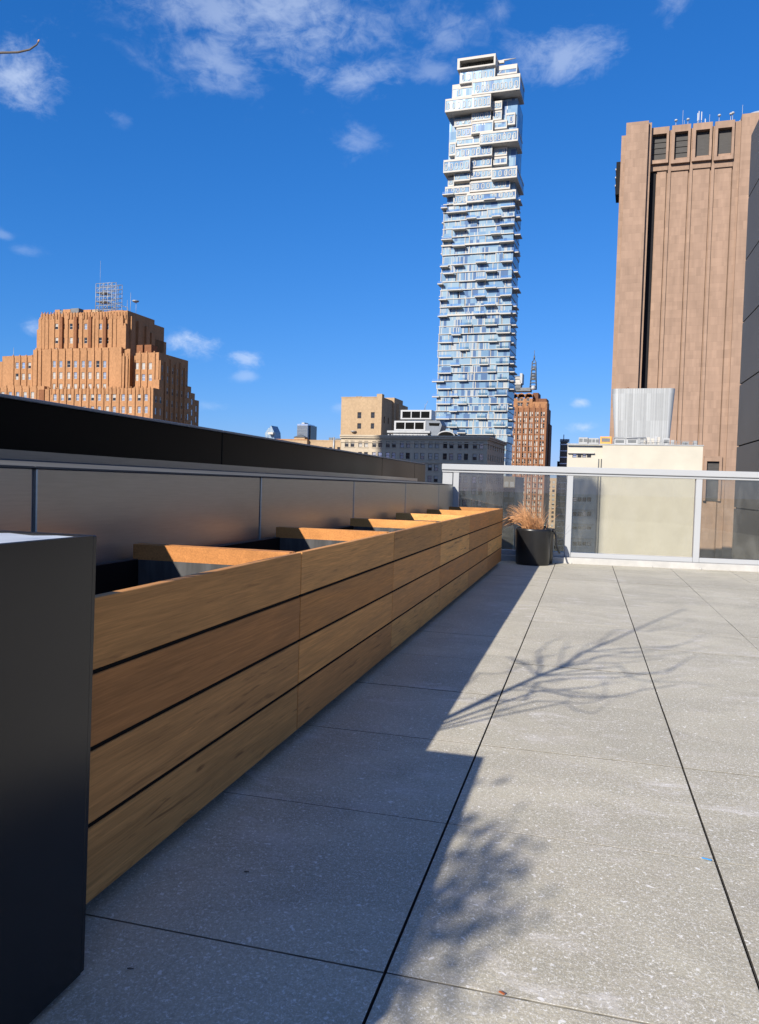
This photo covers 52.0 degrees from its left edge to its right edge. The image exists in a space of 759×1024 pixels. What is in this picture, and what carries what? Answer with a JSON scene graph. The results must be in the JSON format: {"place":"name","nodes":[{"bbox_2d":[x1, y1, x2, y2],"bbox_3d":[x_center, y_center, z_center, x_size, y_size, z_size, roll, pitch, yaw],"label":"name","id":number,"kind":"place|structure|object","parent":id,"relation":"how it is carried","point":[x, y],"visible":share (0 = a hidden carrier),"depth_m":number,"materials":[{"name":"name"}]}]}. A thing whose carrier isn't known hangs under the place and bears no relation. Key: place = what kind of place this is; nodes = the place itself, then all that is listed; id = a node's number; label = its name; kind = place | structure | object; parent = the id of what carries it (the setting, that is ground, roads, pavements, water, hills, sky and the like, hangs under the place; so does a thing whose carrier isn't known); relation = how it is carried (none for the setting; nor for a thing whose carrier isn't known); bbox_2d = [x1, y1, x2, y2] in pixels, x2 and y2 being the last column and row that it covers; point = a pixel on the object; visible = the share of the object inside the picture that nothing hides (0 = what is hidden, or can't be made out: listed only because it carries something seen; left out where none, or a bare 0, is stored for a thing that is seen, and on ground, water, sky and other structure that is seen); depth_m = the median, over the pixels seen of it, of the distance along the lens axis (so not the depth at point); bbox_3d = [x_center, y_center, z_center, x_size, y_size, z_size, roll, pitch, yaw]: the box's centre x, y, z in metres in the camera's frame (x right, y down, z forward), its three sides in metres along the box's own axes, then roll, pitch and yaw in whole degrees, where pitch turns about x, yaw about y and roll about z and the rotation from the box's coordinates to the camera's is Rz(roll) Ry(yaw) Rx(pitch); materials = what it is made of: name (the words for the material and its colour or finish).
{"place":"outdoors","nodes":[
{"label":"outdoors","id":0,"kind":"place"},
{"bbox_2d":[0,261,198,425],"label":"brick building","id":1,"kind":"structure","parent":0,"point":[117,361],"depth_m":319.11,"materials":[{"name":"brick"}]},
{"bbox_2d":[265,426,280,438],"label":"glass tower","id":2,"kind":"structure","parent":0,"point":[273,432],"depth_m":2603.16,"materials":[{"name":"glass"}]},
{"bbox_2d":[279,434,308,443],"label":"building","id":3,"kind":"structure","parent":0,"point":[301,438],"depth_m":284.83,"materials":[{"name":"beige stone"}]},
{"bbox_2d":[297,423,316,439],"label":"glass tower","id":4,"kind":"structure","parent":0,"point":[309,431],"depth_m":2005.63,"materials":[{"name":"glass"}]},
{"bbox_2d":[309,437,340,449],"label":"building","id":5,"kind":"structure","parent":0,"point":[334,443],"depth_m":282.46,"materials":[{"name":"beige stone"}]},
{"bbox_2d":[341,394,407,434],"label":"tan building","id":6,"kind":"structure","parent":0,"point":[379,414],"depth_m":290.93,"materials":[{"name":"beige stone"}]},
{"bbox_2d":[0,0,758,477],"label":"sky","id":7,"kind":"structure","parent":0,"point":[266,180],"materials":[{"name":"blue"}]},
{"bbox_2d":[340,435,506,508],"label":"office building","id":8,"kind":"structure","parent":0,"point":[433,453],"depth_m":247.28,"materials":[{"name":"grey stone"}]},
{"bbox_2d":[387,401,457,435],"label":"rooftop plant","id":9,"kind":"object","parent":8,"relation":"on","point":[419,422],"visible":0.82,"depth_m":260.02,"materials":[{"name":"metal"}]},
{"bbox_2d":[432,53,524,475],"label":"glass tower","id":10,"kind":"structure","parent":0,"point":[478,300],"depth_m":356.89,"materials":[{"name":"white glass"}]},
{"bbox_2d":[501,476,523,549],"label":"dark tower","id":11,"kind":"structure","parent":0,"point":[513,490],"depth_m":301.23,"materials":[{"name":"glass"}]},
{"bbox_2d":[502,502,557,528],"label":"dry grass","id":12,"kind":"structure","parent":0,"point":[526,521],"depth_m":8.44,"materials":[{"name":"plant"}]},
{"bbox_2d":[511,350,551,527],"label":"brick tower","id":13,"kind":"structure","parent":0,"point":[532,434],"depth_m":521.07,"materials":[{"name":"brick"}]},
{"bbox_2d":[548,478,556,528],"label":"pale building","id":14,"kind":"structure","parent":0,"point":[552,500],"depth_m":720.99,"materials":[{"name":"beige stone"}]},
{"bbox_2d":[564,443,703,556],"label":"cream building","id":15,"kind":"structure","parent":0,"point":[635,516],"depth_m":166.27,"materials":[{"name":"paint"}]},
{"bbox_2d":[579,437,588,443],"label":"air handler","id":16,"kind":"object","parent":15,"relation":"on","point":[583,440],"visible":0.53,"depth_m":172.11,"materials":[{"name":"metal"}]},
{"bbox_2d":[588,438,598,443],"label":"air handler","id":17,"kind":"object","parent":15,"relation":"on","point":[593,440],"visible":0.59,"depth_m":171.40,"materials":[{"name":"metal"}]},
{"bbox_2d":[600,437,611,443],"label":"equipment hut","id":18,"kind":"object","parent":15,"relation":"on","point":[605,440],"visible":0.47,"depth_m":170.60,"materials":[{"name":"metal"}]},
{"bbox_2d":[614,439,625,443],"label":"air handler","id":19,"kind":"object","parent":15,"relation":"on","point":[619,441],"visible":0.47,"depth_m":169.68,"materials":[{"name":"metal"}]},
{"bbox_2d":[626,439,637,443],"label":"air handler","id":20,"kind":"object","parent":15,"relation":"on","point":[631,441],"visible":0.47,"depth_m":168.91,"materials":[{"name":"metal"}]},
{"bbox_2d":[613,436,696,444],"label":"roof railing","id":21,"kind":"object","parent":15,"relation":"on","point":[655,440],"visible":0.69,"depth_m":167.50,"materials":[{"name":"metal"}]},
{"bbox_2d":[662,438,669,444],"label":"air handler","id":22,"kind":"object","parent":15,"relation":"on","point":[666,441],"visible":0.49,"depth_m":166.70,"materials":[{"name":"metal"}]},
{"bbox_2d":[612,387,674,443],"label":"cooling tower","id":23,"kind":"structure","parent":0,"point":[643,412],"depth_m":173.33,"materials":[{"name":"metal"}]},
{"bbox_2d":[609,107,758,558],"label":"stone tower","id":24,"kind":"structure","parent":0,"point":[681,194],"depth_m":245.53,"materials":[{"name":"brown stone"}]},
{"bbox_2d":[732,120,758,559],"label":"panelled building","id":25,"kind":"structure","parent":0,"point":[745,542],"depth_m":28.59,"materials":[{"name":"grey concrete"}]},
{"bbox_3d":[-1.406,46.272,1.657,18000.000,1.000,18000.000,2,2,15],"label":"street","id":26,"kind":"structure","parent":0,"visible":0},
{"bbox_2d":[554,435,570,551],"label":"dark tower","id":27,"kind":"structure","parent":26,"relation":"on","point":[560,502],"depth_m":431.45,"materials":[{"name":"metal"}]},
{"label":"deck base","id":28,"kind":"structure","parent":0,"visible":0},
{"bbox_2d":[29,560,758,1023],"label":"paved deck","id":29,"kind":"structure","parent":28,"relation":"on","point":[531,792],"depth_m":1.79,"materials":[{"name":"concrete"}]},
{"bbox_2d":[0,530,96,1023],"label":"metal planter","id":30,"kind":"object","parent":29,"relation":"on","point":[47,596],"visible":1,"depth_m":1.15,"materials":[{"name":"black metal"}]},
{"bbox_2d":[0,39,39,53],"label":"sapling","id":31,"kind":"object","parent":30,"relation":"on","point":[15,52],"visible":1,"depth_m":1.00,"materials":[{"name":"grey plant"}]},
{"bbox_2d":[86,543,300,903],"bbox_3d":[-0.688,0.432,1.927,0.580,0.602,1.217,2,2,15],"label":"wooden planter","id":32,"kind":"object","parent":29,"relation":"on","point":[195,679],"visible":0.66,"depth_m":1.77,"materials":[{"name":"brown wood"}]},
{"bbox_2d":[0,393,425,481],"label":"black parapet","id":33,"kind":"structure","parent":29,"relation":"on","point":[30,424],"depth_m":3.70,"materials":[{"name":"metal"}]},
{"bbox_2d":[0,449,452,563],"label":"metal parapet","id":34,"kind":"structure","parent":29,"relation":"on","point":[118,507],"depth_m":3.04,"materials":[{"name":"grey metal"}]},
{"bbox_2d":[138,527,393,729],"bbox_3d":[-0.376,0.399,3.106,0.580,0.602,1.217,2,2,15],"label":"wooden planter","id":35,"kind":"object","parent":29,"relation":"on","point":[345,597],"visible":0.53,"depth_m":2.94,"materials":[{"name":"brown wood"}]},
{"bbox_2d":[293,518,441,650],"bbox_3d":[-0.063,0.367,4.285,0.580,0.602,1.217,2,2,15],"label":"wooden planter","id":36,"kind":"object","parent":29,"relation":"on","point":[416,577],"visible":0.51,"depth_m":4.17,"materials":[{"name":"brown wood"}]},
{"bbox_2d":[361,513,469,611],"bbox_3d":[0.249,0.334,5.463,0.580,0.602,1.217,2,2,15],"label":"wooden planter","id":37,"kind":"object","parent":29,"relation":"on","point":[454,555],"visible":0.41,"depth_m":5.39,"materials":[{"name":"brown wood"}]},
{"bbox_2d":[415,509,488,587],"bbox_3d":[0.562,0.301,6.642,0.580,0.602,1.217,2,2,15],"label":"wooden planter","id":38,"kind":"object","parent":29,"relation":"on","point":[478,545],"visible":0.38,"depth_m":6.59,"materials":[{"name":"brown wood"}]},
{"bbox_2d":[437,507,502,571],"bbox_3d":[0.875,0.269,7.821,0.580,0.602,1.217,2,2,15],"label":"wooden planter","id":39,"kind":"object","parent":29,"relation":"on","point":[495,536],"visible":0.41,"depth_m":7.79,"materials":[{"name":"brown wood"}]},
{"bbox_2d":[515,527,551,565],"bbox_3d":[1.673,0.373,8.488,0.394,0.394,0.394,2,2,15],"label":"plant pot","id":40,"kind":"object","parent":29,"relation":"on","point":[533,546],"visible":0.92,"depth_m":8.33,"materials":[{"name":"black plastic"}]},
{"bbox_2d":[540,528,559,563],"bbox_3d":[1.843,0.375,8.595,0.207,0.393,0.282,1,2,-14],"label":"plant pot","id":41,"kind":"object","parent":29,"relation":"on","point":[552,543],"visible":0.32,"depth_m":8.56,"materials":[{"name":"black plastic"}]},
{"bbox_2d":[442,464,758,571],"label":"glass railing","id":42,"kind":"object","parent":29,"relation":"on","point":[694,561],"visible":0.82,"depth_m":8.66,"materials":[{"name":"white"}]}
]}

